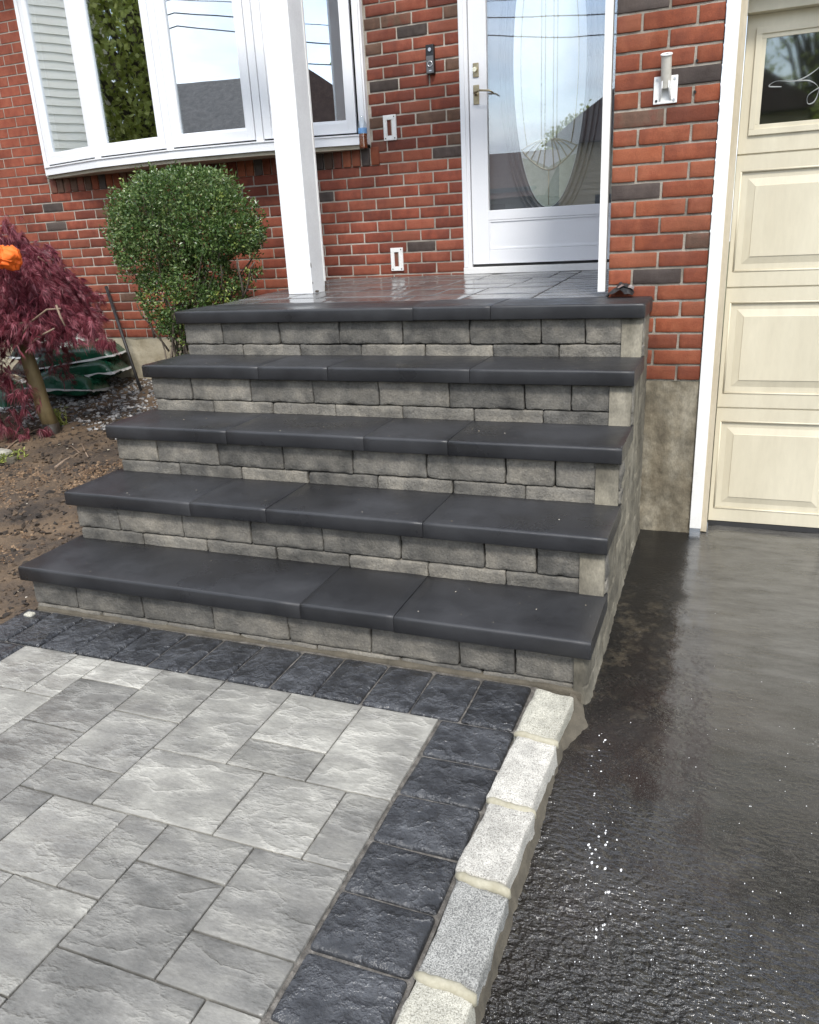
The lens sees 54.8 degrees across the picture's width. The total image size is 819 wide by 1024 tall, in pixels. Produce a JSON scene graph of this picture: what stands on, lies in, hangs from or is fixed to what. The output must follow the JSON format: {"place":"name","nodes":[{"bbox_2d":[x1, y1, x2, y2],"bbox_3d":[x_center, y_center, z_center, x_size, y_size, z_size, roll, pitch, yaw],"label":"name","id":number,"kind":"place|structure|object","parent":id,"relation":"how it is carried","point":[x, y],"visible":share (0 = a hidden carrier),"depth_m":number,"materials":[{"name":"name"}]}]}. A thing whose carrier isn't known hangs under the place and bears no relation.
{"place":"outdoors","nodes":[
{"label":"outdoors","id":0,"kind":"place"},
{"bbox_2d":[0,375,157,624],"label":"soil bed","id":1,"kind":"object","parent":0,"point":[8,541],"visible":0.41,"depth_m":4.39,"materials":[{"name":"brown soil"}]},
{"bbox_2d":[0,448,12,460],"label":"stone","id":2,"kind":"object","parent":1,"relation":"on","point":[3,450],"visible":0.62,"depth_m":4.79,"materials":[{"name":"beige stone"}]},
{"bbox_2d":[6,456,18,463],"bbox_3d":[-2.390,-0.310,4.757,0.067,0.056,0.056,5,21,21],"label":"stone","id":3,"kind":"object","parent":1,"relation":"on","point":[11,459],"visible":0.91,"depth_m":4.73,"materials":[{"name":"grey stone"}]},
{"bbox_2d":[0,447,27,463],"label":"weed","id":4,"kind":"object","parent":1,"relation":"on","point":[4,456],"visible":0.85,"depth_m":4.77,"materials":[{"name":"green plant"}]},
{"bbox_2d":[0,379,31,408],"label":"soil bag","id":5,"kind":"object","parent":1,"relation":"on","point":[4,404],"visible":0.16,"depth_m":5.91,"materials":[{"name":"green plastic"}]},
{"bbox_2d":[6,428,41,448],"bbox_3d":[-2.515,-0.467,5.111,0.054,0.060,0.465,1,20,10],"label":"twig","id":6,"kind":"object","parent":1,"relation":"on","point":[17,439],"visible":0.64,"depth_m":5.08,"materials":[{"name":"wood"}]},
{"bbox_2d":[52,406,67,426],"bbox_3d":[-2.373,-0.639,5.305,0.149,0.165,0.174,5,21,21],"label":"weed","id":7,"kind":"object","parent":1,"relation":"on","point":[58,415],"visible":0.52,"depth_m":5.31,"materials":[{"name":"green plant"}]},
{"bbox_2d":[0,213,120,443],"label":"red maple","id":8,"kind":"object","parent":1,"relation":"on","point":[45,301],"visible":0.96,"depth_m":4.87,"materials":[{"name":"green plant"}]},
{"bbox_2d":[0,245,22,270],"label":"orange cloth","id":9,"kind":"object","parent":8,"relation":"on","point":[10,258],"visible":1,"depth_m":4.38,"materials":[{"name":"orange fabric"}]},
{"bbox_2d":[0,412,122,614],"bbox_3d":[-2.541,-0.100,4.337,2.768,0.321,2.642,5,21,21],"label":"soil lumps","id":10,"kind":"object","parent":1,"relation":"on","point":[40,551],"visible":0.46,"depth_m":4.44,"materials":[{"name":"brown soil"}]},
{"bbox_2d":[54,445,79,467],"bbox_3d":[-2.036,-0.340,4.750,0.106,0.051,0.381,-5,20,-7],"label":"twig","id":11,"kind":"object","parent":1,"relation":"on","point":[58,464],"visible":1,"depth_m":4.68,"materials":[{"name":"brown wood"}]},
{"bbox_2d":[24,374,112,396],"bbox_3d":[-2.556,-0.955,5.921,0.546,0.199,0.347,0,20,8],"label":"soil bag","id":12,"kind":"object","parent":1,"relation":"on","point":[88,386],"visible":0.71,"depth_m":5.78,"materials":[{"name":"green plastic"}]},
{"bbox_2d":[41,358,131,379],"bbox_3d":[-2.497,-1.077,6.041,0.656,0.204,0.392,-2,19,2],"label":"soil bag","id":13,"kind":"object","parent":12,"relation":"on","point":[102,369],"visible":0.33,"depth_m":5.88,"materials":[{"name":"green plastic"}]},
{"bbox_2d":[11,361,42,378],"bbox_3d":[-2.831,-1.111,6.141,0.434,0.209,0.369,11,24,35],"label":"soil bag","id":14,"kind":"object","parent":13,"relation":"on","point":[20,370],"visible":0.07,"depth_m":6.07,"materials":[{"name":"beige plastic"}]},
{"bbox_2d":[8,343,53,360],"bbox_3d":[-2.839,-1.251,6.151,0.414,0.194,0.371,1,20,11],"label":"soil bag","id":15,"kind":"object","parent":14,"relation":"on","point":[19,357],"visible":0.05,"depth_m":6.00,"materials":[{"name":"green plastic"}]},
{"bbox_2d":[37,341,125,370],"bbox_3d":[-2.538,-1.202,6.080,0.671,0.231,0.393,-4,19,-2],"label":"soil bag","id":16,"kind":"object","parent":13,"relation":"on","point":[92,355],"visible":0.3,"depth_m":5.92,"materials":[{"name":"green plastic"}]},
{"bbox_2d":[0,377,158,439],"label":"gravel","id":17,"kind":"structure","parent":1,"relation":"on","point":[82,401],"depth_m":5.73,"materials":[{"name":"grey gravel"}]},
{"bbox_2d":[105,286,141,390],"bbox_3d":[-2.163,-1.296,5.987,0.026,0.798,0.536,-16,23,-32],"label":"iron rod","id":18,"kind":"object","parent":1,"relation":"on","point":[123,338],"visible":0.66,"depth_m":5.98,"materials":[{"name":"black metal"}]},
{"bbox_2d":[98,159,268,358],"bbox_3d":[-1.344,-1.391,4.925,1.108,1.489,0.828,5,21,21],"label":"boxwood bush","id":19,"kind":"object","parent":1,"relation":"on","point":[160,227],"visible":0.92,"depth_m":4.71,"materials":[{"name":"green plant"}]},
{"bbox_2d":[0,609,536,1023],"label":"walkway","id":20,"kind":"structure","parent":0,"point":[197,829],"depth_m":1.95,"materials":[{"name":"grey stone"}]},
{"bbox_2d":[24,611,35,616],"bbox_3d":[-1.500,0.411,3.119,0.042,0.032,0.034,5,21,21],"label":"stone","id":21,"kind":"object","parent":20,"relation":"on","point":[29,614],"visible":0.63,"depth_m":3.11,"materials":[{"name":"beige stone"}]},
{"bbox_2d":[18,269,662,704],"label":"staircase","id":22,"kind":"structure","parent":20,"relation":"on","point":[442,453],"depth_m":3.07,"materials":[{"name":"stone"}]},
{"bbox_2d":[260,0,325,293],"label":"porch post","id":23,"kind":"object","parent":22,"relation":"on","point":[283,22],"visible":0.85,"depth_m":4.21,"materials":[{"name":"white paint"}]},
{"bbox_2d":[607,282,633,296],"bbox_3d":[0.898,-0.944,3.359,0.110,0.064,0.063,5,21,21],"label":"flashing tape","id":24,"kind":"object","parent":22,"relation":"on","point":[625,288],"visible":1,"depth_m":3.35,"materials":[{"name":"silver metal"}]},
{"bbox_2d":[137,242,729,521],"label":"wall","id":25,"kind":"structure","parent":0,"point":[700,371],"depth_m":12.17,"materials":[{"name":"white paint"}]},
{"bbox_2d":[0,0,818,532],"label":"brick house","id":26,"kind":"structure","parent":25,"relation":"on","point":[540,136],"depth_m":4.66,"materials":[{"name":"red brick"}]},
{"bbox_2d":[13,0,369,178],"bbox_3d":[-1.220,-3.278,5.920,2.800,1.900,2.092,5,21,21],"label":"bow window","id":27,"kind":"structure","parent":26,"relation":"in","point":[116,86],"depth_m":5.11,"materials":[{"name":"white plastic"}]},
{"bbox_2d":[358,125,367,148],"bbox_3d":[-0.294,-2.385,4.959,0.057,0.188,0.057,5,21,21],"label":"drink bottle","id":28,"kind":"object","parent":26,"relation":"on","point":[363,141],"visible":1,"depth_m":4.95,"materials":[{"name":"plastic"}]},
{"bbox_2d":[383,114,396,140],"bbox_3d":[-0.121,-2.399,4.929,0.086,0.144,0.016,5,21,21],"label":"wall box frame","id":29,"kind":"object","parent":26,"relation":"attached to","point":[390,126],"visible":1,"depth_m":4.92,"materials":[{"name":"white plastic"}]},
{"bbox_2d":[390,248,403,270],"bbox_3d":[-0.081,-1.661,5.189,0.086,0.144,0.016,5,21,21],"label":"wall box frame","id":30,"kind":"object","parent":26,"relation":"attached to","point":[397,261],"visible":1,"depth_m":5.19,"materials":[{"name":"white plastic"}]},
{"bbox_2d":[425,44,435,74],"bbox_3d":[0.124,-2.694,4.701,0.050,0.155,0.038,5,21,21],"label":"doorbell","id":31,"kind":"object","parent":26,"relation":"attached to","point":[430,60],"visible":1,"depth_m":4.69,"materials":[{"name":"black plastic"}]},
{"bbox_2d":[457,0,616,273],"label":"entry door","id":32,"kind":"structure","parent":26,"relation":"in","point":[531,72],"depth_m":4.69,"materials":[{"name":"glass"}]},
{"bbox_2d":[653,52,677,104],"bbox_3d":[0.992,-1.681,3.057,0.090,0.175,0.077,5,21,21],"label":"flag bracket","id":33,"kind":"object","parent":26,"relation":"attached to","point":[665,86],"visible":1,"depth_m":3.07,"materials":[{"name":"grey plastic"}]},
{"bbox_2d":[708,6,818,532],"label":"garage door","id":34,"kind":"structure","parent":26,"relation":"in","point":[765,472],"depth_m":3.31,"materials":[{"name":"beige metal"}]},
{"bbox_2d":[481,522,818,1023],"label":"driveway","id":35,"kind":"structure","parent":0,"point":[718,625],"depth_m":1.95,"materials":[{"name":"black asphalt"}]},
{"bbox_2d":[396,689,587,1023],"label":"stone curb","id":36,"kind":"structure","parent":35,"relation":"on","point":[455,975],"depth_m":1.72,"materials":[{"name":"beige stone"}]},
{"bbox_2d":[538,698,811,1014],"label":"foam specks","id":37,"kind":"object","parent":35,"relation":"on","point":[604,924],"visible":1,"depth_m":1.75,"materials":[{"name":"white"}]},
{"bbox_2d":[710,4,747,241],"label":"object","id":38,"kind":"structure","parent":0,"point":[726,4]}
]}

